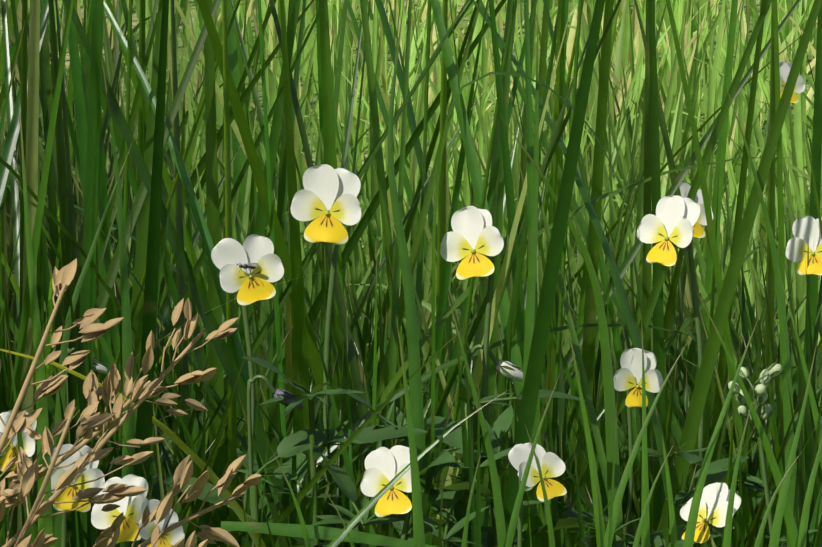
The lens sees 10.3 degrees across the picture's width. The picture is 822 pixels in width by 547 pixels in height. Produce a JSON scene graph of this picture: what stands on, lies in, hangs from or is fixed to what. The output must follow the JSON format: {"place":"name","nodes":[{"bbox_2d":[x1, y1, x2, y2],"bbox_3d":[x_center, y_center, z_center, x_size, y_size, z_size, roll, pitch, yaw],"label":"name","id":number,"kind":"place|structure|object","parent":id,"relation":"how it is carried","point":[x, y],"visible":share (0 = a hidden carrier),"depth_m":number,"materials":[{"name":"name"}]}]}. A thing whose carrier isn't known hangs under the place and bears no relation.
{"place":"outdoors","nodes":[
{"label":"outdoors","id":0,"kind":"place"},
{"bbox_2d":[0,258,123,479],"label":"dry grass","id":1,"kind":"structure","parent":0,"point":[20,420],"depth_m":0.85,"materials":[{"name":"beige plant"}]},
{"bbox_2d":[66,348,108,443],"bbox_3d":[-0.079,0.088,1.135,0.011,0.144,0.007,0,12,-2],"label":"pansy bud","id":2,"kind":"object","parent":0,"point":[98,366],"visible":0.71,"depth_m":1.12,"materials":[{"name":"white plant"}]},
{"bbox_2d":[211,234,283,546],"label":"pansy","id":3,"kind":"object","parent":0,"point":[251,268],"visible":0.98,"depth_m":1.09,"materials":[{"name":"white plant"}]},
{"bbox_2d":[247,375,303,546],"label":"pansy bud","id":4,"kind":"object","parent":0,"point":[279,393],"visible":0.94,"depth_m":1.09,"materials":[{"name":"green plant"}]},
{"bbox_2d":[151,429,411,546],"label":"pansy","id":5,"kind":"object","parent":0,"point":[384,466],"depth_m":1.06,"materials":[{"name":"plant"}]},
{"bbox_2d":[6,297,617,546],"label":"grass","id":6,"kind":"structure","parent":0,"point":[30,531],"depth_m":0.98,"materials":[{"name":"green plant"}]},
{"bbox_2d":[238,164,426,546],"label":"pansy","id":7,"kind":"object","parent":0,"point":[326,195],"depth_m":1.12,"materials":[{"name":"plant"}]},
{"bbox_2d":[0,0,818,375],"bbox_3d":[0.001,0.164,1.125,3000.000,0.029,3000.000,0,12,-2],"label":"ground","id":8,"kind":"structure","parent":0,"point":[312,104],"depth_m":2.47,"materials":[{"name":"green plant"}]},
{"bbox_2d":[0,410,37,497],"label":"pansy","id":9,"kind":"object","parent":8,"relation":"on","point":[10,451],"visible":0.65,"depth_m":1.02,"materials":[{"name":"white plant"}]},
{"bbox_2d":[19,99,52,546],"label":"grass blade","id":10,"kind":"object","parent":8,"relation":"on","point":[45,523],"depth_m":0.96,"materials":[{"name":"green plant"}]},
{"bbox_2d":[14,401,115,546],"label":"dry grass","id":11,"kind":"structure","parent":8,"relation":"on","point":[89,419],"depth_m":0.83,"materials":[{"name":"beige plant"}]},
{"bbox_2d":[50,444,104,546],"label":"pansy","id":12,"kind":"object","parent":8,"relation":"on","point":[91,472],"visible":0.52,"depth_m":0.99,"materials":[{"name":"white plant"}]},
{"bbox_2d":[52,142,132,546],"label":"grass blade","id":13,"kind":"object","parent":8,"relation":"on","point":[57,524],"depth_m":1.09,"materials":[{"name":"green plant"}]},
{"bbox_2d":[0,370,207,508],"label":"dry grass","id":14,"kind":"structure","parent":8,"relation":"on","point":[93,394],"depth_m":0.91,"materials":[{"name":"beige plant"}]},
{"bbox_2d":[102,61,134,546],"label":"grass blade","id":15,"kind":"object","parent":8,"relation":"on","point":[128,430],"depth_m":1.09,"materials":[{"name":"green plant"}]},
{"bbox_2d":[0,298,237,546],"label":"dry grass","id":16,"kind":"structure","parent":8,"relation":"on","point":[111,385],"depth_m":0.87,"materials":[{"name":"beige plant"}]},
{"bbox_2d":[91,474,148,546],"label":"pansy","id":17,"kind":"object","parent":8,"relation":"on","point":[130,507],"visible":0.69,"depth_m":0.99,"materials":[{"name":"white plant"}]},
{"bbox_2d":[138,499,184,546],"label":"pansy","id":18,"kind":"object","parent":8,"relation":"on","point":[173,537],"visible":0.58,"depth_m":0.99,"materials":[{"name":"white plant"}]},
{"bbox_2d":[151,491,173,546],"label":"dry grass","id":19,"kind":"structure","parent":8,"relation":"on","point":[164,508],"depth_m":0.82,"materials":[{"name":"beige plant"}]},
{"bbox_2d":[93,455,261,546],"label":"dry grass","id":20,"kind":"structure","parent":8,"relation":"on","point":[109,536],"depth_m":0.85,"materials":[{"name":"beige plant"}]},
{"bbox_2d":[173,531,207,546],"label":"dry grass","id":21,"kind":"structure","parent":8,"relation":"on","point":[191,541],"depth_m":0.81,"materials":[{"name":"beige plant"}]},
{"bbox_2d":[0,0,581,546],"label":"grass blades","id":22,"kind":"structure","parent":8,"relation":"on","point":[456,404],"depth_m":1.14,"materials":[{"name":"green plant"}]},
{"bbox_2d":[273,452,310,546],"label":"grass blade","id":23,"kind":"object","parent":8,"relation":"on","point":[305,534],"depth_m":1.04,"materials":[{"name":"green plant"}]},
{"bbox_2d":[327,494,354,546],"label":"grass blade","id":24,"kind":"object","parent":8,"relation":"on","point":[349,537],"depth_m":1.02,"materials":[{"name":"green plant"}]},
{"bbox_2d":[311,451,400,546],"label":"pansy leaves","id":25,"kind":"object","parent":8,"relation":"on","point":[343,481],"visible":0.81,"depth_m":1.07,"materials":[{"name":"green plant"}]},
{"bbox_2d":[387,1,429,544],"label":"grass blade","id":26,"kind":"object","parent":8,"relation":"on","point":[415,390],"depth_m":1.09,"materials":[{"name":"green plant"}]},
{"bbox_2d":[396,319,424,546],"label":"grass blade","id":27,"kind":"object","parent":8,"relation":"on","point":[418,533],"depth_m":1.01,"materials":[{"name":"green plant"}]},
{"bbox_2d":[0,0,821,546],"bbox_3d":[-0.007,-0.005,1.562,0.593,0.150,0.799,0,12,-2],"label":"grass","id":28,"kind":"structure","parent":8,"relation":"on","point":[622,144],"depth_m":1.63,"materials":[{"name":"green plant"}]},
{"bbox_2d":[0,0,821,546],"bbox_3d":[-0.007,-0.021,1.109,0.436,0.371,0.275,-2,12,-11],"label":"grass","id":29,"kind":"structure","parent":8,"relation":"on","point":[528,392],"depth_m":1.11,"materials":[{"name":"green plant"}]},
{"bbox_2d":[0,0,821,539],"bbox_3d":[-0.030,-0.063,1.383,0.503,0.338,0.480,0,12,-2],"label":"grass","id":30,"kind":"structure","parent":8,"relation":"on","point":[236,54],"depth_m":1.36,"materials":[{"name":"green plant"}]},
{"bbox_2d":[0,0,821,546],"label":"short grass","id":31,"kind":"structure","parent":8,"relation":"on","point":[620,38],"depth_m":2.17,"materials":[{"name":"green plant"}]},
{"bbox_2d":[327,390,507,546],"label":"grass blade","id":32,"kind":"object","parent":8,"relation":"on","point":[350,525],"depth_m":1.02,"materials":[{"name":"green plant"}]},
{"bbox_2d":[423,477,488,546],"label":"pansy leaves","id":33,"kind":"object","parent":8,"relation":"on","point":[450,498],"visible":0.85,"depth_m":1.07,"materials":[{"name":"green plant"}]},
{"bbox_2d":[461,451,481,546],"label":"grass blade","id":34,"kind":"object","parent":8,"relation":"on","point":[464,537],"depth_m":1.02,"materials":[{"name":"green plant"}]},
{"bbox_2d":[448,296,505,546],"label":"grass blade","id":35,"kind":"object","parent":8,"relation":"on","point":[500,520],"depth_m":1.05,"materials":[{"name":"green plant"}]},
{"bbox_2d":[409,381,587,541],"bbox_3d":[0.020,0.095,1.094,0.042,0.148,0.053,0,12,-2],"label":"plant","id":36,"kind":"object","parent":8,"relation":"on","point":[453,437],"visible":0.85,"depth_m":1.08,"materials":[{"name":"green plant"}]},
{"bbox_2d":[435,404,607,546],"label":"plant","id":37,"kind":"object","parent":8,"relation":"on","point":[502,423],"visible":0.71,"depth_m":1.09,"materials":[{"name":"green plant"}]},
{"bbox_2d":[522,6,538,546],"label":"grass blade","id":38,"kind":"object","parent":8,"relation":"on","point":[530,310],"depth_m":1.09,"materials":[{"name":"green plant"}]},
{"bbox_2d":[503,374,559,546],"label":"grass blade","id":39,"kind":"object","parent":8,"relation":"on","point":[508,542],"depth_m":1.03,"materials":[{"name":"green plant"}]},
{"bbox_2d":[524,423,554,546],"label":"grass blade","id":40,"kind":"object","parent":8,"relation":"on","point":[550,528],"depth_m":1.02,"materials":[{"name":"green plant"}]},
{"bbox_2d":[429,72,654,544],"bbox_3d":[0.021,0.059,1.105,0.075,0.215,0.031,-10,16,-40],"label":"grass blade","id":41,"kind":"object","parent":8,"relation":"on","point":[431,513],"depth_m":1.09,"materials":[{"name":"green plant"}]},
{"bbox_2d":[501,117,623,540],"bbox_3d":[0.044,0.066,1.095,0.014,0.206,0.056,-9,15,-38],"label":"grass blade","id":42,"kind":"object","parent":8,"relation":"on","point":[609,399],"depth_m":1.09,"materials":[{"name":"green plant"}]},
{"bbox_2d":[567,325,604,546],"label":"grass blade","id":43,"kind":"object","parent":8,"relation":"on","point":[593,468],"depth_m":1.03,"materials":[{"name":"green plant"}]},
{"bbox_2d":[563,512,718,546],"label":"pansy leaves","id":44,"kind":"object","parent":8,"relation":"on","point":[618,542],"visible":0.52,"depth_m":1.08,"materials":[{"name":"green plant"}]},
{"bbox_2d":[641,315,649,546],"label":"grass blade","id":45,"kind":"object","parent":8,"relation":"on","point":[645,537],"depth_m":1.04,"materials":[{"name":"green plant"}]},
{"bbox_2d":[604,339,689,546],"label":"grass blade","id":46,"kind":"object","parent":8,"relation":"on","point":[620,491],"depth_m":1.03,"materials":[{"name":"green plant"}]},
{"bbox_2d":[633,446,672,546],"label":"grass blade","id":47,"kind":"object","parent":8,"relation":"on","point":[638,532],"depth_m":1.02,"materials":[{"name":"green plant"}]},
{"bbox_2d":[653,398,677,546],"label":"grass blade","id":48,"kind":"object","parent":8,"relation":"on","point":[673,536],"depth_m":1.04,"materials":[{"name":"green plant"}]},
{"bbox_2d":[670,182,712,430],"bbox_3d":[0.079,0.048,1.311,0.014,0.151,0.013,0,12,-2],"label":"pansy","id":49,"kind":"object","parent":8,"relation":"on","point":[699,231],"visible":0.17,"depth_m":1.30,"materials":[{"name":"white plant"}]},
{"bbox_2d":[683,315,759,546],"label":"grass blade","id":50,"kind":"object","parent":8,"relation":"on","point":[692,523],"depth_m":1.04,"materials":[{"name":"green plant"}]},
{"bbox_2d":[723,397,753,546],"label":"grass blade","id":51,"kind":"object","parent":8,"relation":"on","point":[727,530],"depth_m":1.03,"materials":[{"name":"green plant"}]},
{"bbox_2d":[697,293,798,546],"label":"grass blade","id":52,"kind":"object","parent":8,"relation":"on","point":[792,530],"depth_m":1.05,"materials":[{"name":"green plant"}]},
{"bbox_2d":[727,362,782,535],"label":"flower buds","id":53,"kind":"object","parent":8,"relation":"on","point":[770,373],"visible":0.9,"depth_m":1.07,"materials":[{"name":"green plant"}]},
{"bbox_2d":[692,461,821,546],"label":"pansy leaves","id":54,"kind":"object","parent":8,"relation":"on","point":[753,482],"visible":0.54,"depth_m":1.11,"materials":[{"name":"green plant"}]},
{"bbox_2d":[727,90,799,546],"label":"grass blade","id":55,"kind":"object","parent":8,"relation":"on","point":[785,362],"depth_m":1.09,"materials":[{"name":"green plant"}]},
{"bbox_2d":[754,451,801,546],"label":"grass blade","id":56,"kind":"object","parent":8,"relation":"on","point":[760,532],"depth_m":1.01,"materials":[{"name":"green plant"}]},
{"bbox_2d":[764,61,804,324],"bbox_3d":[0.131,-0.008,1.610,0.014,0.135,0.012,0,12,-2],"label":"pansy","id":57,"kind":"object","parent":8,"relation":"on","point":[785,67],"visible":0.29,"depth_m":1.60,"materials":[{"name":"white plant"}]},
{"bbox_2d":[768,338,817,546],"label":"grass blade","id":58,"kind":"object","parent":8,"relation":"on","point":[776,528],"depth_m":1.04,"materials":[{"name":"green plant"}]},
{"bbox_2d":[777,267,821,468],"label":"grass blade","id":59,"kind":"object","parent":8,"relation":"on","point":[817,423],"depth_m":1.04,"materials":[{"name":"green plant"}]},
{"bbox_2d":[785,216,821,519],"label":"pansy","id":60,"kind":"object","parent":8,"relation":"on","point":[797,244],"visible":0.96,"depth_m":1.20,"materials":[{"name":"white plant"}]},
{"bbox_2d":[797,439,821,546],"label":"grass blade","id":61,"kind":"object","parent":8,"relation":"on","point":[802,536],"depth_m":1.02,"materials":[{"name":"green plant"}]},
{"bbox_2d":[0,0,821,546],"bbox_3d":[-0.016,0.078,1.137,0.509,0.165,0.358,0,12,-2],"label":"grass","id":62,"kind":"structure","parent":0,"point":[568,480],"depth_m":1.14,"materials":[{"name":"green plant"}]},
{"bbox_2d":[221,521,436,546],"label":"grass blade","id":63,"kind":"object","parent":62,"relation":"on","point":[313,531],"depth_m":1.04,"materials":[{"name":"green plant"}]},
{"bbox_2d":[324,206,503,546],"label":"pansy","id":64,"kind":"object","parent":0,"point":[475,237],"depth_m":1.09,"materials":[{"name":"white plant"}]},
{"bbox_2d":[466,344,522,415],"bbox_3d":[0.021,0.089,1.128,0.016,0.147,0.008,0,12,-2],"label":"flower bud","id":65,"kind":"object","parent":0,"point":[505,368],"visible":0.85,"depth_m":1.11,"materials":[{"name":"plant"}]},
{"bbox_2d":[508,439,748,546],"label":"pansy","id":66,"kind":"object","parent":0,"point":[551,464],"depth_m":1.06,"materials":[{"name":"plant"}]},
{"bbox_2d":[613,348,663,546],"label":"pansy","id":67,"kind":"object","parent":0,"point":[627,378],"visible":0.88,"depth_m":1.11,"materials":[{"name":"white plant"}]},
{"bbox_2d":[637,196,704,546],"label":"pansy","id":68,"kind":"object","parent":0,"point":[674,219],"visible":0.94,"depth_m":1.11,"materials":[{"name":"white plant"}]},
{"bbox_2d":[680,482,740,546],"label":"pansy","id":69,"kind":"object","parent":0,"point":[712,512],"visible":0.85,"depth_m":1.06,"materials":[{"name":"white plant"}]}
]}

